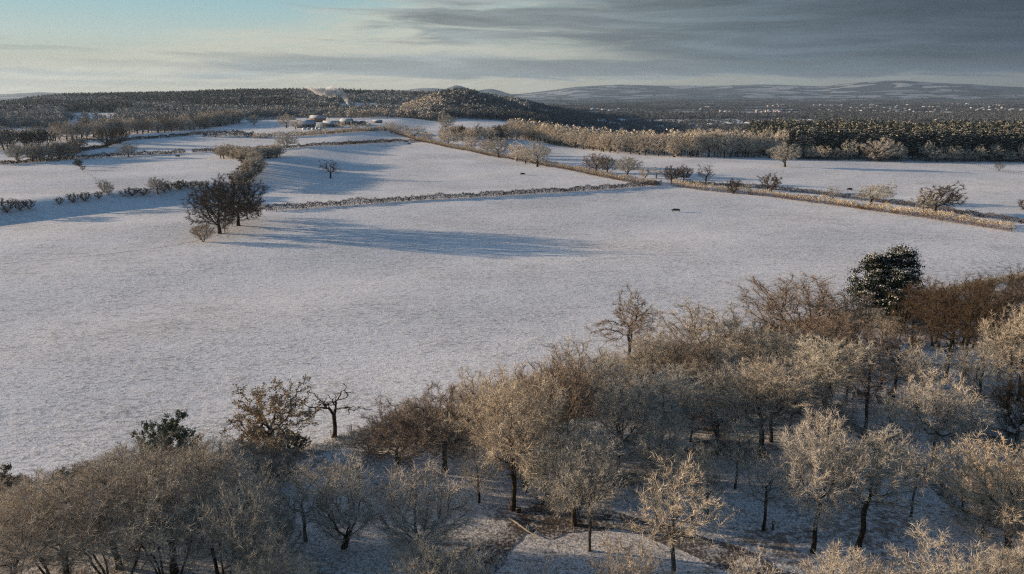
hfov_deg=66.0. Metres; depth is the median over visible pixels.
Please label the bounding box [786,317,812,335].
frosted shrub
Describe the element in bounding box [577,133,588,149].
frosted tree
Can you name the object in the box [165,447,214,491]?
frosted shrub
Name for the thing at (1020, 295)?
bare tree
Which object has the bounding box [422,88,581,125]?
knoll woodland
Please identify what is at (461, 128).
broadleaf tree
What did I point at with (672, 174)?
field tree
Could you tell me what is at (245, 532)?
bare tree
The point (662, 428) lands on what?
slim tree
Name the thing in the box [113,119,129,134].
broadleaf tree
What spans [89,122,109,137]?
broadleaf tree
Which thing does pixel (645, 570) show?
bare tree
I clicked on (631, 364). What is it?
frosted shrub
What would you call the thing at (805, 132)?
pine tree
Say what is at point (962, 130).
pine tree
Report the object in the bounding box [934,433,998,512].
bare tree
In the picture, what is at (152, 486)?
slim tree
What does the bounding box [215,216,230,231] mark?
field tree
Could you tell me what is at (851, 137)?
pine tree
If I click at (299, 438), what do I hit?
leafy bush
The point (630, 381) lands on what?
slim tree
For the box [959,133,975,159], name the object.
pine tree
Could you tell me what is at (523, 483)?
bare tree
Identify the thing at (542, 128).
frosted tree
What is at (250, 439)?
leafy bush
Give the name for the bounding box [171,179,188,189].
thorn tree
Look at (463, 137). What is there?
broadleaf tree
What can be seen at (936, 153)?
frosted tree
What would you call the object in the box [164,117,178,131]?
broadleaf tree
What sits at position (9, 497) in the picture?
bare tree
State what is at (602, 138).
frosted tree
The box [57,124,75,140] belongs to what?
broadleaf tree
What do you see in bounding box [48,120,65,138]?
broadleaf tree
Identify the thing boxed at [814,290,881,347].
bare tree
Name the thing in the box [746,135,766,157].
frosted tree
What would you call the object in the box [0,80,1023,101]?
hills
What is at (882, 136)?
pine tree
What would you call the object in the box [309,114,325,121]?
farmhouse
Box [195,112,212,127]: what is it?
broadleaf tree
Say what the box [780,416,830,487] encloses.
bare tree
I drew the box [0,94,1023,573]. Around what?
ground
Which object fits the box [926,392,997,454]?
bare tree
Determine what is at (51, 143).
copse tree
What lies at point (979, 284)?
frosted shrub
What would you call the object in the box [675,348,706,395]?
slim tree
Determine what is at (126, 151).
field tree
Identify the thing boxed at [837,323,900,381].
bare tree
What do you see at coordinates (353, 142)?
hedge
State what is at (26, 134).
broadleaf tree
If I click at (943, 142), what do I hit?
pine tree
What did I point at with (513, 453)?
bare tree
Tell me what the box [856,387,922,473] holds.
bare tree
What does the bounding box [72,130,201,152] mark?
hedge
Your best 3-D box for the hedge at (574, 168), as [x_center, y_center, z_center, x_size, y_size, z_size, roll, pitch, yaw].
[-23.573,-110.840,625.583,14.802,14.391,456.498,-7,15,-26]
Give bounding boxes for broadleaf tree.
[0,127,20,145]
[0,132,13,149]
[2,129,17,146]
[3,128,18,143]
[14,129,30,145]
[16,129,34,143]
[21,127,40,143]
[27,129,50,145]
[32,123,47,144]
[37,128,57,143]
[44,125,63,140]
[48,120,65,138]
[49,120,65,138]
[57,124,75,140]
[61,121,79,137]
[64,123,81,136]
[65,126,80,138]
[73,122,90,137]
[74,118,92,128]
[77,124,94,138]
[85,123,101,135]
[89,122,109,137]
[92,119,109,130]
[100,118,118,131]
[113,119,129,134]
[122,117,132,133]
[123,117,138,133]
[129,119,144,133]
[134,122,149,133]
[142,118,156,132]
[149,120,163,132]
[157,117,170,131]
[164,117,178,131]
[173,117,184,130]
[178,115,190,129]
[183,118,195,129]
[194,114,203,127]
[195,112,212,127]
[196,115,209,128]
[204,113,213,127]
[211,113,224,126]
[223,113,231,124]
[226,113,238,123]
[231,112,242,122]
[347,108,355,118]
[404,109,412,115]
[425,111,433,118]
[437,126,446,140]
[455,124,467,139]
[455,130,469,141]
[464,126,476,139]
[471,123,482,137]
[471,126,482,141]
[480,127,487,139]
[484,128,497,139]
[495,125,505,140]
[507,126,516,139]
[510,125,524,139]
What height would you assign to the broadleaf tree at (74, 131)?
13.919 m
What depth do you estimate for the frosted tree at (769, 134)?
625.56 m
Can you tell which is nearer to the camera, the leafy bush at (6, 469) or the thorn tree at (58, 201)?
the leafy bush at (6, 469)
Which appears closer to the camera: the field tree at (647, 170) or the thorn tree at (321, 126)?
the field tree at (647, 170)
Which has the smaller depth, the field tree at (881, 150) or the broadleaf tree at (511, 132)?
the field tree at (881, 150)
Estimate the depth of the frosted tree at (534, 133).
779.19 m
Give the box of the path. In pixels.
[439,389,1023,573]
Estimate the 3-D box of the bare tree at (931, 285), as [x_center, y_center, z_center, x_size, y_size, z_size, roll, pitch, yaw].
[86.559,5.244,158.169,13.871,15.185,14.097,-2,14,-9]
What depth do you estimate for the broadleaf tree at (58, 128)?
678.84 m
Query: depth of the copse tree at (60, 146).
534.33 m
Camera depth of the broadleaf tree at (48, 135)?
628.60 m
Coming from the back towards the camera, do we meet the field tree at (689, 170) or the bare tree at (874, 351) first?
the field tree at (689, 170)
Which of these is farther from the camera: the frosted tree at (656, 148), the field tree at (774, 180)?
the frosted tree at (656, 148)
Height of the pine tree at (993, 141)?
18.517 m
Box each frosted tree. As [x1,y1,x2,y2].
[520,123,528,139]
[522,128,533,139]
[526,125,539,140]
[535,127,543,141]
[540,125,548,142]
[542,125,553,143]
[548,127,560,144]
[550,126,565,145]
[556,132,568,146]
[563,135,575,146]
[564,129,577,146]
[568,128,583,147]
[575,130,592,146]
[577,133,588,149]
[586,133,601,150]
[593,135,608,150]
[597,132,611,151]
[600,135,617,151]
[609,134,624,151]
[610,135,625,152]
[617,134,631,151]
[621,131,637,153]
[630,131,648,154]
[636,132,654,155]
[648,135,659,153]
[648,135,667,155]
[655,135,671,154]
[663,137,681,156]
[666,129,686,156]
[678,131,689,156]
[679,131,701,156]
[684,130,701,155]
[689,129,707,156]
[691,126,710,156]
[701,128,718,156]
[704,130,717,156]
[711,129,727,156]
[713,132,737,157]
[721,129,738,154]
[722,133,739,157]
[730,128,744,154]
[730,135,746,156]
[737,130,751,155]
[737,130,755,157]
[741,136,754,156]
[746,130,763,154]
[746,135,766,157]
[754,132,767,156]
[758,127,772,154]
[759,129,774,155]
[759,133,779,157]
[764,135,782,156]
[770,129,788,155]
[791,142,802,158]
[797,135,818,158]
[804,146,818,159]
[813,145,832,159]
[826,147,845,159]
[841,140,858,159]
[859,147,875,160]
[869,151,890,160]
[889,142,903,160]
[894,144,907,160]
[918,141,934,161]
[929,147,948,161]
[942,145,964,161]
[956,149,974,161]
[974,144,989,161]
[988,142,1005,161]
[1003,150,1020,161]
[1018,143,1023,162]
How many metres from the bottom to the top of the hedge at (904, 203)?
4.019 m
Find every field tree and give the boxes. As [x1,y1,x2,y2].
[116,143,136,156]
[181,173,256,233]
[190,223,216,241]
[198,175,269,225]
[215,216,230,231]
[236,202,256,217]
[247,114,262,124]
[274,112,296,127]
[275,135,298,147]
[318,160,339,177]
[437,130,461,143]
[438,113,457,126]
[461,137,477,146]
[476,139,497,149]
[484,137,513,157]
[507,141,524,160]
[514,148,533,163]
[523,141,551,166]
[582,153,610,172]
[597,154,620,172]
[613,156,643,174]
[636,166,651,177]
[651,166,663,177]
[660,165,683,183]
[675,164,693,180]
[696,163,714,181]
[726,177,742,193]
[757,172,782,190]
[766,142,803,166]
[823,185,842,198]
[850,181,898,202]
[855,137,902,160]
[910,189,941,213]
[917,180,967,213]
[994,161,1004,170]
[1018,199,1023,209]
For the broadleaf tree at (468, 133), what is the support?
on the ground at (110, 346)
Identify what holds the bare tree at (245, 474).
on the ground at (110, 346)
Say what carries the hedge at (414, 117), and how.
on the ground at (110, 346)
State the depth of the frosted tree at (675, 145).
600.22 m
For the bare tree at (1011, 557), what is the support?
on the ground at (110, 346)
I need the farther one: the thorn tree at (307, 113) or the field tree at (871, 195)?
the thorn tree at (307, 113)
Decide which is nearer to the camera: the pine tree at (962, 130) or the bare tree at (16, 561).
the bare tree at (16, 561)
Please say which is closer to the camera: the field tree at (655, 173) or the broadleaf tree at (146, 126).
the field tree at (655, 173)
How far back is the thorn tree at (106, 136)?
625.26 m
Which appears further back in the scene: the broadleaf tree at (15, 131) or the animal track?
the broadleaf tree at (15, 131)
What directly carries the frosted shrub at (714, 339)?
on the ground at (110, 346)
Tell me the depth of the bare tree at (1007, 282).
164.55 m
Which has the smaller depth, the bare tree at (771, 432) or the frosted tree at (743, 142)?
the bare tree at (771, 432)
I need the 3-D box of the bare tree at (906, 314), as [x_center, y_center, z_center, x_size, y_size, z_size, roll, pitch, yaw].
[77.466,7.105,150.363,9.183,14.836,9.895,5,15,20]
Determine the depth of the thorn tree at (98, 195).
345.78 m
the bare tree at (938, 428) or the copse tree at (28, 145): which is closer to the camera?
the bare tree at (938, 428)
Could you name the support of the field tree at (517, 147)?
on the ground at (110, 346)
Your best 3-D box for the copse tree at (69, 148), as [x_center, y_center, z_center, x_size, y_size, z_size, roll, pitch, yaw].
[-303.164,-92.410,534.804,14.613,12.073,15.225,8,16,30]
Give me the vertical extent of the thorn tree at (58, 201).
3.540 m
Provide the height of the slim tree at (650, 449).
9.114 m
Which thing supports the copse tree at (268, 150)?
on the ground at (110, 346)
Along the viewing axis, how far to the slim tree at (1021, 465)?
87.73 m
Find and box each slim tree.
[124,462,184,537]
[225,493,311,573]
[232,482,299,558]
[484,371,528,433]
[499,367,569,439]
[503,366,548,401]
[554,386,589,434]
[586,349,634,409]
[598,344,641,396]
[602,387,640,439]
[618,360,655,422]
[627,401,696,479]
[627,448,689,521]
[632,329,686,379]
[632,430,694,493]
[640,357,700,406]
[668,383,713,441]
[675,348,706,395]
[685,359,743,416]
[691,386,744,438]
[699,340,742,406]
[714,357,770,427]
[753,317,784,361]
[774,371,821,433]
[798,342,847,402]
[798,386,861,445]
[945,469,1021,535]
[962,542,1023,573]
[979,467,1019,522]
[983,375,1023,448]
[991,521,1023,562]
[993,448,1023,523]
[1010,369,1023,392]
[1010,425,1023,460]
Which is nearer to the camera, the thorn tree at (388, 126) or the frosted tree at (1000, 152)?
the frosted tree at (1000, 152)
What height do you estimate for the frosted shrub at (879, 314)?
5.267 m
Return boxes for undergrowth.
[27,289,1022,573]
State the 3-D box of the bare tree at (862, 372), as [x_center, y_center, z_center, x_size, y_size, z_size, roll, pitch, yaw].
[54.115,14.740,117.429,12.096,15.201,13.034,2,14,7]
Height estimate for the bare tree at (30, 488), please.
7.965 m
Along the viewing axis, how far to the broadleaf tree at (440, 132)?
735.55 m
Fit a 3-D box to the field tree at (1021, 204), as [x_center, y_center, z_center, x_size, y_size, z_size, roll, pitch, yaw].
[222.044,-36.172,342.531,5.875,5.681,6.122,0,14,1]
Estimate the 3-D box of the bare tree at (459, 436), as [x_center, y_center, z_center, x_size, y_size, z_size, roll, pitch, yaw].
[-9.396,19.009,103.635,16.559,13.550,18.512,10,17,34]
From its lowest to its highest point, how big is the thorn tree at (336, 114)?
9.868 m
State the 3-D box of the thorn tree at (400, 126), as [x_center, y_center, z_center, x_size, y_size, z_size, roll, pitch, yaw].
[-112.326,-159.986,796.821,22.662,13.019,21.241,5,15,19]
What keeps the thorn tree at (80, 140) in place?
on the ground at (110, 346)
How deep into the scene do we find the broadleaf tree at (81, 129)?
701.85 m
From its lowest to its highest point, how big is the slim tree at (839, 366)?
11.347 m
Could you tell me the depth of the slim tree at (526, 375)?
117.06 m
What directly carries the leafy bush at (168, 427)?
on the ground at (110, 346)
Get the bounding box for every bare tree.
[0,466,126,573]
[0,473,74,528]
[0,475,72,572]
[0,489,128,573]
[0,504,81,573]
[15,448,197,569]
[38,482,182,573]
[42,455,117,520]
[54,426,239,573]
[90,442,189,523]
[102,475,226,573]
[146,478,281,573]
[159,444,240,528]
[161,444,287,566]
[187,462,289,573]
[219,374,323,449]
[231,533,320,573]
[260,450,351,542]
[286,450,385,549]
[299,383,371,437]
[349,394,441,472]
[352,453,483,561]
[360,530,501,573]
[385,380,509,473]
[442,356,568,511]
[444,364,504,445]
[454,442,508,502]
[496,423,552,491]
[505,556,553,573]
[513,408,569,478]
[514,342,602,468]
[519,414,631,526]
[531,332,626,438]
[552,430,643,551]
[572,373,665,473]
[584,283,664,357]
[585,524,675,573]
[610,365,720,453]
[620,323,703,394]
[622,452,740,573]
[639,338,727,406]
[649,295,762,375]
[668,440,724,523]
[670,383,780,454]
[685,441,743,521]
[705,352,834,458]
[708,415,765,489]
[719,443,810,530]
[721,542,791,573]
[725,322,809,391]
[732,270,858,348]
[739,368,826,442]
[767,403,880,553]
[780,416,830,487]
[782,311,874,368]
[782,331,878,423]
[785,422,932,551]
[790,537,905,573]
[793,343,852,396]
[802,386,863,465]
[812,332,885,403]
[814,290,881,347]
[833,338,920,431]
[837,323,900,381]
[854,301,945,399]
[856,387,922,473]
[873,514,1017,573]
[874,366,1007,466]
[882,333,958,418]
[885,433,948,516]
[886,271,1008,382]
[891,288,942,358]
[904,273,968,345]
[925,429,1023,558]
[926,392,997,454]
[931,279,1003,383]
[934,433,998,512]
[937,284,994,349]
[942,267,1023,396]
[945,333,1015,427]
[957,272,1023,336]
[963,545,1023,573]
[968,280,1023,380]
[973,303,1023,408]
[989,259,1023,331]
[995,296,1023,400]
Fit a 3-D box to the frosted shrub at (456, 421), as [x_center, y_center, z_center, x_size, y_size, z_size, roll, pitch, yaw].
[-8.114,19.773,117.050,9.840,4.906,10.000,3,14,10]
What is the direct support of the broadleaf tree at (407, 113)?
on the ground at (110, 346)
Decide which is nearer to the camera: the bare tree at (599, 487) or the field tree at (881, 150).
the bare tree at (599, 487)
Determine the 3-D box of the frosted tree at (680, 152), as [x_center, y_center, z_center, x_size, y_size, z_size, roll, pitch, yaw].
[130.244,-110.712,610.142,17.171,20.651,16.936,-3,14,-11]
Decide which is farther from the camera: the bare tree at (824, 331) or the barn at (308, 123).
the barn at (308, 123)
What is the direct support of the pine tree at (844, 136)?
on the ground at (110, 346)
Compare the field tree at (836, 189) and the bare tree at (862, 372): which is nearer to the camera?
the bare tree at (862, 372)
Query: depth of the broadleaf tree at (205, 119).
841.63 m
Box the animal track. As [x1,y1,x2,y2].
[11,169,227,262]
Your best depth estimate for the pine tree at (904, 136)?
588.73 m
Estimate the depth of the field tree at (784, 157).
520.12 m
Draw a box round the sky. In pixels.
[0,0,1023,93]
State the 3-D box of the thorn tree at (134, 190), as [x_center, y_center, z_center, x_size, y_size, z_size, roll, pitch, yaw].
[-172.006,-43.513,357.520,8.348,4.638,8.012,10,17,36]
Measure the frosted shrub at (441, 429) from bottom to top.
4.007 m
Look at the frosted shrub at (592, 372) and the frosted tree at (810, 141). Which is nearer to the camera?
the frosted shrub at (592, 372)
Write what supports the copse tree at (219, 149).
on the ground at (110, 346)
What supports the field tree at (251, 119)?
on the ground at (110, 346)
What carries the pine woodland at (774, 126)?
on the ground at (110, 346)
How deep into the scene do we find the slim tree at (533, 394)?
111.81 m
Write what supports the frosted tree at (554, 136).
on the ground at (110, 346)
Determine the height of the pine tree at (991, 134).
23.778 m
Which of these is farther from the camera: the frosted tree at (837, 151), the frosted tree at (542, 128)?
the frosted tree at (542, 128)
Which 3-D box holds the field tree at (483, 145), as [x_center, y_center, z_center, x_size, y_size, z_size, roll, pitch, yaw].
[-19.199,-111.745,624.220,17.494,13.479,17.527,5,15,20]
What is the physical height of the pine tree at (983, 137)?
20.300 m
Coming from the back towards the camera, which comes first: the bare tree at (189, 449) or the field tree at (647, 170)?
the field tree at (647, 170)
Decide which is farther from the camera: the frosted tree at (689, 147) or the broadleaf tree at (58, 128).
the broadleaf tree at (58, 128)
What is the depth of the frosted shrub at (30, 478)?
97.10 m
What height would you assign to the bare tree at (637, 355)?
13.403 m
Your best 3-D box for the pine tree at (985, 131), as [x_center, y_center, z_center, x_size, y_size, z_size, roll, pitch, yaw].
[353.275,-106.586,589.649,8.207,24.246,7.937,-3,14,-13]
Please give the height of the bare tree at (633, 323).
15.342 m
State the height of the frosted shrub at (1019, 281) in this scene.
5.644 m
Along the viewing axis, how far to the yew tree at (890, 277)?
175.44 m
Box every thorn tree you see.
[0,198,16,212]
[12,199,28,210]
[22,200,35,208]
[53,198,64,203]
[66,192,78,202]
[68,136,88,150]
[72,159,83,165]
[76,192,92,200]
[91,127,117,146]
[93,191,103,198]
[96,179,110,190]
[100,183,114,194]
[112,127,129,142]
[124,186,140,195]
[136,188,151,194]
[146,177,168,193]
[156,181,169,191]
[165,182,175,190]
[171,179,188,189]
[289,120,301,128]
[298,111,314,118]
[318,122,327,128]
[325,111,333,117]
[334,112,345,117]
[335,121,346,127]
[380,108,393,117]
[384,121,396,132]
[391,124,407,132]
[402,126,427,136]
[420,132,435,138]
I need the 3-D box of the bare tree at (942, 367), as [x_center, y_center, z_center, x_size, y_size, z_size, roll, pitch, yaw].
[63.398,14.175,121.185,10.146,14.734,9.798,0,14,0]
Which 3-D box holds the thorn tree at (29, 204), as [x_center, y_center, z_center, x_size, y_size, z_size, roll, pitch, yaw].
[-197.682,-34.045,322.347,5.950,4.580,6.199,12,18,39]
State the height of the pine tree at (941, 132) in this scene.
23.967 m
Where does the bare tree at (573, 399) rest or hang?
on the ground at (110, 346)
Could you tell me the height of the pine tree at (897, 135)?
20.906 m
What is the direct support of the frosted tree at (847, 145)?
on the ground at (110, 346)
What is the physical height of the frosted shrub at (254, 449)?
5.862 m
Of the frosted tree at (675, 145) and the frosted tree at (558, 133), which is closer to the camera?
the frosted tree at (675, 145)
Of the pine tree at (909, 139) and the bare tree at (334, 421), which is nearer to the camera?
the bare tree at (334, 421)
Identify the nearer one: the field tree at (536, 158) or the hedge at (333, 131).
the field tree at (536, 158)
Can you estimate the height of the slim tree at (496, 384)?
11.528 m
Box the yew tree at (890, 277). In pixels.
[841,243,928,322]
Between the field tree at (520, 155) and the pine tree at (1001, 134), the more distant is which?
the pine tree at (1001, 134)
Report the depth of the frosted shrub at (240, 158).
487.61 m
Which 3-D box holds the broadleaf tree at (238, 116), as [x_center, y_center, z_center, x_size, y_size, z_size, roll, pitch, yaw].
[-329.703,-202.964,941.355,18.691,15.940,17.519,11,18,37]
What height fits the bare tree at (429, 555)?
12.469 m
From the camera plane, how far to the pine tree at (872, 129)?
611.01 m
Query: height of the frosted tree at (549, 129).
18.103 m
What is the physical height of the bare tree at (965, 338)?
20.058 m
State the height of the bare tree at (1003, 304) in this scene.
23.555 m
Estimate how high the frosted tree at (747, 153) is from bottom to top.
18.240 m
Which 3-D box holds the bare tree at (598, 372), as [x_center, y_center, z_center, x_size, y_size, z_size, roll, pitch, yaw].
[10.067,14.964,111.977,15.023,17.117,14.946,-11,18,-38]
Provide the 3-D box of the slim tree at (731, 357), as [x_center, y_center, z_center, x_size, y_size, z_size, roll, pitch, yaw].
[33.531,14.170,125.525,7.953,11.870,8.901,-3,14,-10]
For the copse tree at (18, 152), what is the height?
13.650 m
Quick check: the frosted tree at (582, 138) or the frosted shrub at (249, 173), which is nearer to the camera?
the frosted shrub at (249, 173)
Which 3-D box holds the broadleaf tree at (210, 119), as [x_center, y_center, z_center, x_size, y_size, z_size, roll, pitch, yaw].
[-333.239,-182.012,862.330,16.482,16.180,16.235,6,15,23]
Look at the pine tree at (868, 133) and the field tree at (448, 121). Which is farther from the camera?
the field tree at (448, 121)
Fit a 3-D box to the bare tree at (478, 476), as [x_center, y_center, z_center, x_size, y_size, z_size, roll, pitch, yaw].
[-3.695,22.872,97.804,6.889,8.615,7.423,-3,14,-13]
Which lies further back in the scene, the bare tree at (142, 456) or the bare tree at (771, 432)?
the bare tree at (771, 432)
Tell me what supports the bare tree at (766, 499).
on the ground at (110, 346)
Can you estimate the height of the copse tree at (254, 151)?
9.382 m
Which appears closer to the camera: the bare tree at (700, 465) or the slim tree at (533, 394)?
the bare tree at (700, 465)
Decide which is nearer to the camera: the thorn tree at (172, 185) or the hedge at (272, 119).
the thorn tree at (172, 185)
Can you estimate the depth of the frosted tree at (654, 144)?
630.19 m
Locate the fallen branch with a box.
[509,517,537,536]
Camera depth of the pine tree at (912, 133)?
589.18 m
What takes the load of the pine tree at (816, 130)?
on the ground at (110, 346)
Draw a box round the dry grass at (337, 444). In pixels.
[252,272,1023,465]
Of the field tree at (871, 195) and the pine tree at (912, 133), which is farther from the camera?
the pine tree at (912, 133)
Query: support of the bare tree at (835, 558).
on the ground at (110, 346)
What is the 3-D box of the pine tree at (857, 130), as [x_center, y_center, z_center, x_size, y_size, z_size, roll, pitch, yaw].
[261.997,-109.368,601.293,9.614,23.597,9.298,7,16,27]
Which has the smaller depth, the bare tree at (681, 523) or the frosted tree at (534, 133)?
the bare tree at (681, 523)
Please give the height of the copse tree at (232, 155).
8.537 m
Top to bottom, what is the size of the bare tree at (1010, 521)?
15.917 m
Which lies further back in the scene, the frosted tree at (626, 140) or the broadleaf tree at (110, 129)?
the broadleaf tree at (110, 129)
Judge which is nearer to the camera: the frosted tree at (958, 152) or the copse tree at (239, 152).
the copse tree at (239, 152)
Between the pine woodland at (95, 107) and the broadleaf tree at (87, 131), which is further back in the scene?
the pine woodland at (95, 107)
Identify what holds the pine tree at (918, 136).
on the ground at (110, 346)
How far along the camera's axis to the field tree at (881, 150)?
575.01 m
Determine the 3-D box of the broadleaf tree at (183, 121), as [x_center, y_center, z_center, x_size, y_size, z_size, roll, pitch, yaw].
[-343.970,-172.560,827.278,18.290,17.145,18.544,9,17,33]
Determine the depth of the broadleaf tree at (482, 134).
738.03 m
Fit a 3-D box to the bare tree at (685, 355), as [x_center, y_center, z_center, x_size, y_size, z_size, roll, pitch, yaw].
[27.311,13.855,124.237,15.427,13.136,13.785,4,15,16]
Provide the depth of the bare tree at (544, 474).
102.70 m
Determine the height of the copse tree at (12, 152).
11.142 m
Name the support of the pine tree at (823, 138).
on the ground at (110, 346)
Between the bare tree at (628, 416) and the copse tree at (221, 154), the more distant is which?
the copse tree at (221, 154)
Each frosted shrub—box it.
[0,468,51,504]
[28,462,96,505]
[66,451,134,495]
[71,441,138,474]
[137,446,195,468]
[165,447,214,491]
[186,434,250,476]
[209,436,290,477]
[210,445,271,488]
[227,170,247,184]
[228,171,247,180]
[237,154,246,162]
[237,170,253,180]
[240,164,257,170]
[241,166,257,180]
[248,163,262,172]
[250,446,307,480]
[335,421,391,455]
[370,417,414,446]
[383,396,441,429]
[420,416,454,441]
[432,403,485,434]
[571,365,620,384]
[617,351,656,377]
[695,339,720,357]
[709,333,750,355]
[735,332,779,360]
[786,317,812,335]
[849,307,886,324]
[875,315,903,331]
[966,278,996,289]
[1009,275,1023,290]
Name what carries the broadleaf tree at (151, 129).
on the ground at (110, 346)
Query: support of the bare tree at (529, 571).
on the ground at (110, 346)
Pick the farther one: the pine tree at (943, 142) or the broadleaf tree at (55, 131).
the broadleaf tree at (55, 131)
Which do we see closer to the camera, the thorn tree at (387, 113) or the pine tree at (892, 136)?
the pine tree at (892, 136)
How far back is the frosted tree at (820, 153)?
585.15 m
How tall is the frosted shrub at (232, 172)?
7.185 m
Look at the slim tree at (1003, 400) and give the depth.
112.15 m
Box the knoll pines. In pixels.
[482,94,579,123]
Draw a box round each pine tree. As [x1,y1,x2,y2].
[783,129,796,156]
[793,136,807,158]
[801,129,809,157]
[805,129,816,158]
[808,128,819,139]
[812,133,821,158]
[816,135,827,158]
[823,128,834,158]
[825,134,840,149]
[834,129,844,156]
[836,130,847,159]
[846,129,857,158]
[846,134,856,159]
[852,128,860,157]
[853,134,867,157]
[854,133,867,158]
[862,129,872,156]
[867,126,877,134]
[867,133,878,151]
[874,129,883,142]
[876,135,889,148]
[884,132,895,159]
[891,133,900,159]
[898,129,905,158]
[899,132,909,155]
[902,135,914,156]
[906,130,921,159]
[906,151,920,156]
[909,131,924,160]
[917,136,926,159]
[922,129,938,160]
[935,129,948,160]
[936,129,947,159]
[943,135,955,160]
[945,128,954,158]
[948,130,961,157]
[956,134,965,159]
[959,128,971,151]
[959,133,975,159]
[962,135,973,160]
[969,133,979,158]
[976,134,987,160]
[978,128,988,158]
[984,137,999,160]
[985,129,994,155]
[994,136,1009,160]
[996,132,1004,156]
[1001,133,1014,160]
[1002,130,1009,159]
[1005,136,1017,159]
[1011,130,1021,160]
[1011,135,1023,161]
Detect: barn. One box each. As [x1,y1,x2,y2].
[297,120,315,127]
[322,121,339,126]
[339,119,353,124]
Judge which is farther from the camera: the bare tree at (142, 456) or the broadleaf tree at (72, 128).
the broadleaf tree at (72, 128)
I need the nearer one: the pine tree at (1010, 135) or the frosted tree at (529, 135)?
the pine tree at (1010, 135)
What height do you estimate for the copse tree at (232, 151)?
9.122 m
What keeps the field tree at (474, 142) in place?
on the ground at (110, 346)
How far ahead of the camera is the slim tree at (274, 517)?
84.55 m
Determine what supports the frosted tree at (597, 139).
on the ground at (110, 346)
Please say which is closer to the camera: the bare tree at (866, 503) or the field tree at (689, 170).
the bare tree at (866, 503)
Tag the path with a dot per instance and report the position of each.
(509, 537)
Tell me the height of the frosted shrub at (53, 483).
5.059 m
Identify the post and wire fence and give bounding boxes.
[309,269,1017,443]
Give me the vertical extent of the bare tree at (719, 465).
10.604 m
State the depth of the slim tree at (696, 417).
113.44 m
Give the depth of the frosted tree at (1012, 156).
570.94 m
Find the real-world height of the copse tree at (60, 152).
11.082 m
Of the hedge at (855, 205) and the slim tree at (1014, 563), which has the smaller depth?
the slim tree at (1014, 563)
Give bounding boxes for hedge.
[0,148,184,164]
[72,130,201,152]
[82,137,101,140]
[191,147,216,152]
[202,129,254,136]
[246,117,295,119]
[252,126,390,138]
[255,138,429,147]
[266,179,661,211]
[389,115,445,121]
[393,128,656,185]
[671,179,1015,230]
[686,179,1023,223]
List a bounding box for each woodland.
[0,87,479,112]
[0,88,532,115]
[0,104,519,128]
[392,93,1023,134]
[399,92,457,117]
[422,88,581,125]
[507,118,751,152]
[562,110,1023,121]
[745,117,1023,156]
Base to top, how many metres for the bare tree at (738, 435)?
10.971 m
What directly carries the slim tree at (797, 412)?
on the ground at (110, 346)
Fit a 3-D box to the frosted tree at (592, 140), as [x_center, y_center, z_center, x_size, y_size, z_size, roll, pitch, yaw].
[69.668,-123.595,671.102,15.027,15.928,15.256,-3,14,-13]
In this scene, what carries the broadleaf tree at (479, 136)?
on the ground at (110, 346)
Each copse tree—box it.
[3,144,23,159]
[4,142,28,161]
[5,144,28,158]
[21,146,41,161]
[22,141,40,158]
[23,144,39,157]
[29,145,48,160]
[39,139,58,157]
[39,145,56,159]
[45,143,65,158]
[47,141,68,155]
[50,144,66,159]
[57,143,77,158]
[63,139,83,155]
[213,144,223,157]
[213,146,230,158]
[223,147,238,158]
[228,147,241,158]
[235,149,248,158]
[246,148,264,154]
[260,146,274,157]
[262,146,276,157]
[268,146,281,157]
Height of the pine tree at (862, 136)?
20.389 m
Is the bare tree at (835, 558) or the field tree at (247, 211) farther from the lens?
the field tree at (247, 211)
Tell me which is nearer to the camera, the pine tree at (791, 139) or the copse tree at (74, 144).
the copse tree at (74, 144)
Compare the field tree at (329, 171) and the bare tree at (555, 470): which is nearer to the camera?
the bare tree at (555, 470)
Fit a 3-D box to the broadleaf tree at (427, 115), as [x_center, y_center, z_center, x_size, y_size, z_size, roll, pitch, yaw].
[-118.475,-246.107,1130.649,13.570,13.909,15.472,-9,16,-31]
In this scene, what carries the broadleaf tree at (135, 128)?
on the ground at (110, 346)
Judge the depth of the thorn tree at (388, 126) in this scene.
806.78 m
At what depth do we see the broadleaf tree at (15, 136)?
600.08 m
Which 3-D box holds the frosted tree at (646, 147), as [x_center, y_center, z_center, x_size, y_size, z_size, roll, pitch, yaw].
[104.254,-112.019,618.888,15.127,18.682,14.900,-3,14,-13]
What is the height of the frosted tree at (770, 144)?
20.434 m
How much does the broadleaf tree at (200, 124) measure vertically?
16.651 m
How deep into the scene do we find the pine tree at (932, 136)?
579.24 m
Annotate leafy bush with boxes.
[0,462,36,500]
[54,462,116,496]
[130,410,201,458]
[234,425,286,456]
[281,429,312,455]
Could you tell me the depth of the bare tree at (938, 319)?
137.72 m
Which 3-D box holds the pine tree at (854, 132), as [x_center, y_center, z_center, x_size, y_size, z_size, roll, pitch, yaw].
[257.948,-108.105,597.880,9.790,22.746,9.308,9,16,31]
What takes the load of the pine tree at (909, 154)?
on the ground at (110, 346)
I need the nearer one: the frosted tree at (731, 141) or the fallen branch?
the fallen branch
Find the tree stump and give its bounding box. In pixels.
[515,506,520,512]
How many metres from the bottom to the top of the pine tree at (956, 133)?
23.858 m
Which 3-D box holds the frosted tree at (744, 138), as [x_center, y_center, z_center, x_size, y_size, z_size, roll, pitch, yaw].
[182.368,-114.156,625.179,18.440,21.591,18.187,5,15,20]

